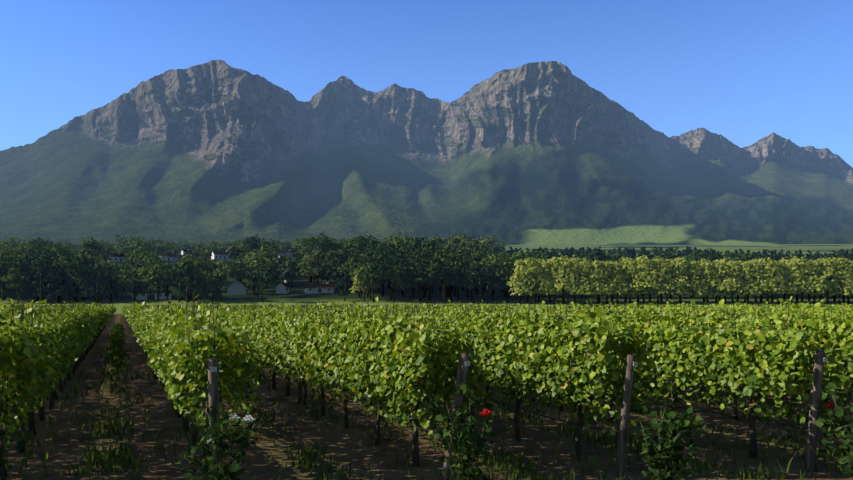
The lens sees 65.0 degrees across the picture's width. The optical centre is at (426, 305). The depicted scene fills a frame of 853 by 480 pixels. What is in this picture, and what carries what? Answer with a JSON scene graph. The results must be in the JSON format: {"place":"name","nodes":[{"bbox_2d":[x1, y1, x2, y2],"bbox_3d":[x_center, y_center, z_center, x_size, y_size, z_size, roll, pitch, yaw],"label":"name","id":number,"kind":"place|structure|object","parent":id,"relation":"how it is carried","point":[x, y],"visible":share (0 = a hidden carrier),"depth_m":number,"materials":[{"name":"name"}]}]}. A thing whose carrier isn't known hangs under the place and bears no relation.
{"place":"outdoors","nodes":[
{"label":"outdoors","id":0,"kind":"place"},
{"bbox_2d":[0,59,852,244],"bbox_3d":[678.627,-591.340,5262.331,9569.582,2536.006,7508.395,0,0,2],"label":"mountain terrain","id":1,"kind":"structure","parent":0,"point":[532,153],"depth_m":3913.10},
{"bbox_2d":[0,244,852,479],"bbox_3d":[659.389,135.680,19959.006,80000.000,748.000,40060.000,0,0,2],"label":"ground","id":2,"kind":"structure","parent":0,"point":[364,449],"depth_m":9.68,"materials":[{"name":"brown soil"}]},
{"bbox_2d":[108,253,125,261],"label":"house","id":3,"kind":"structure","parent":2,"relation":"on","point":[113,257],"depth_m":528.96,"materials":[{"name":"white paint"}]},
{"bbox_2d":[132,294,171,299],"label":"gate wall","id":4,"kind":"structure","parent":2,"relation":"on","point":[145,297],"depth_m":259.19,"materials":[{"name":"white paint"}]},
{"bbox_2d":[159,252,176,260],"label":"house","id":5,"kind":"structure","parent":2,"relation":"on","point":[172,256],"depth_m":546.26,"materials":[{"name":"white paint"}]},
{"bbox_2d":[181,249,190,254],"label":"house","id":6,"kind":"structure","parent":2,"relation":"on","point":[183,251],"depth_m":774.14,"materials":[{"name":"white paint"}]},
{"bbox_2d":[211,250,230,258],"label":"house","id":7,"kind":"structure","parent":2,"relation":"on","point":[219,254],"depth_m":581.77,"materials":[{"name":"white paint"}]},
{"bbox_2d":[227,278,247,294],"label":"house","id":8,"kind":"structure","parent":2,"relation":"on","point":[236,287],"depth_m":277.53,"materials":[{"name":"white paint"}]},
{"bbox_2d":[0,231,548,290],"bbox_3d":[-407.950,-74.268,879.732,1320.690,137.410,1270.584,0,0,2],"label":"trees","id":9,"kind":"object","parent":2,"relation":"on","point":[153,273],"visible":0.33,"depth_m":266.77,"materials":[{"name":"green plant"}]},
{"bbox_2d":[275,280,291,293],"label":"house","id":10,"kind":"structure","parent":2,"relation":"on","point":[284,287],"depth_m":281.74,"materials":[{"name":"white paint"}]},
{"bbox_2d":[278,250,292,257],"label":"house","id":11,"kind":"structure","parent":2,"relation":"on","point":[286,253],"depth_m":624.69,"materials":[{"name":"white paint"}]},
{"bbox_2d":[80,234,492,275],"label":"trees","id":12,"kind":"object","parent":2,"relation":"on","point":[317,250],"visible":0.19,"depth_m":299.89,"materials":[{"name":"green plant"}]},
{"bbox_2d":[304,281,334,293],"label":"house","id":13,"kind":"structure","parent":2,"relation":"on","point":[318,288],"depth_m":281.92,"materials":[{"name":"white paint"}]},
{"bbox_2d":[0,231,714,291],"bbox_3d":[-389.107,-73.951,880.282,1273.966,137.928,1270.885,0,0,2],"label":"trees","id":14,"kind":"object","parent":2,"relation":"on","point":[379,255],"visible":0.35,"depth_m":249.53,"materials":[{"name":"green plant"}]},
{"bbox_2d":[0,246,852,300],"bbox_3d":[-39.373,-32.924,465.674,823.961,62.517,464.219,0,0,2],"label":"trees","id":15,"kind":"object","parent":2,"relation":"on","point":[63,290],"visible":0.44,"depth_m":250.22,"materials":[{"name":"green plant"}]},
{"bbox_2d":[0,244,852,303],"bbox_3d":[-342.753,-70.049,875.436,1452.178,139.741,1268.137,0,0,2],"label":"tree trunks","id":16,"kind":"object","parent":2,"relation":"on","point":[449,290],"visible":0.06,"depth_m":242.68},
{"bbox_2d":[0,234,544,292],"bbox_3d":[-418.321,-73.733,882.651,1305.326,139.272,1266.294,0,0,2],"label":"trees","id":17,"kind":"object","parent":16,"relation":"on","point":[211,278],"visible":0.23,"depth_m":277.89,"materials":[{"name":"green plant"}]},
{"bbox_2d":[0,303,852,476],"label":"vine trunks","id":18,"kind":"object","parent":2,"relation":"on","point":[753,451],"visible":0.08,"depth_m":8.96,"materials":[{"name":"brown wood"}]},
{"bbox_2d":[0,295,852,440],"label":"vine leaves","id":19,"kind":"object","parent":18,"relation":"on","point":[46,354],"visible":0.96,"depth_m":7.82,"materials":[{"name":"green plant"}]},
{"bbox_2d":[0,299,852,357],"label":"vine leaves","id":20,"kind":"object","parent":18,"relation":"on","point":[97,318],"visible":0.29,"depth_m":26.21,"materials":[{"name":"green plant"}]},
{"bbox_2d":[0,376,852,479],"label":"rose","id":21,"kind":"object","parent":2,"relation":"on","point":[241,436],"depth_m":6.28,"materials":[{"name":"green plant"}]},
{"bbox_2d":[49,307,824,479],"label":"vineyard posts","id":22,"kind":"object","parent":2,"relation":"on","point":[812,432],"visible":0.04,"depth_m":6.87,"materials":[{"name":"brown wood"}]},
{"bbox_2d":[210,357,826,371],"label":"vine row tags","id":23,"kind":"object","parent":22,"relation":"attached to","point":[467,363],"visible":0.88,"depth_m":6.58,"materials":[{"name":"grey"}]},
{"bbox_2d":[349,254,852,296],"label":"trees","id":24,"kind":"object","parent":2,"relation":"on","point":[682,270],"visible":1,"depth_m":231.14,"materials":[{"name":"green plant"}]},
{"bbox_2d":[468,248,755,265],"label":"trees","id":25,"kind":"object","parent":2,"relation":"on","point":[698,255],"visible":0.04,"depth_m":312.89,"materials":[{"name":"green plant"}]},
{"bbox_2d":[0,322,852,479],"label":"grass","id":26,"kind":"structure","parent":0,"point":[115,349],"depth_m":8.55,"materials":[{"name":"green plant"}]},
{"bbox_2d":[0,361,852,440],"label":"drip irrigation line","id":27,"kind":"object","parent":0,"point":[578,423],"depth_m":8.28,"materials":[{"name":"black plastic"}]},
{"bbox_2d":[0,321,852,410],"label":"trellis wires","id":28,"kind":"object","parent":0,"point":[577,373],"visible":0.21,"depth_m":7.89,"materials":[{"name":"grey metal"}]},
{"bbox_2d":[0,0,852,167],"label":"sky","id":29,"kind":"structure","parent":0,"point":[744,72],"materials":[{"name":"blue"}]}
]}

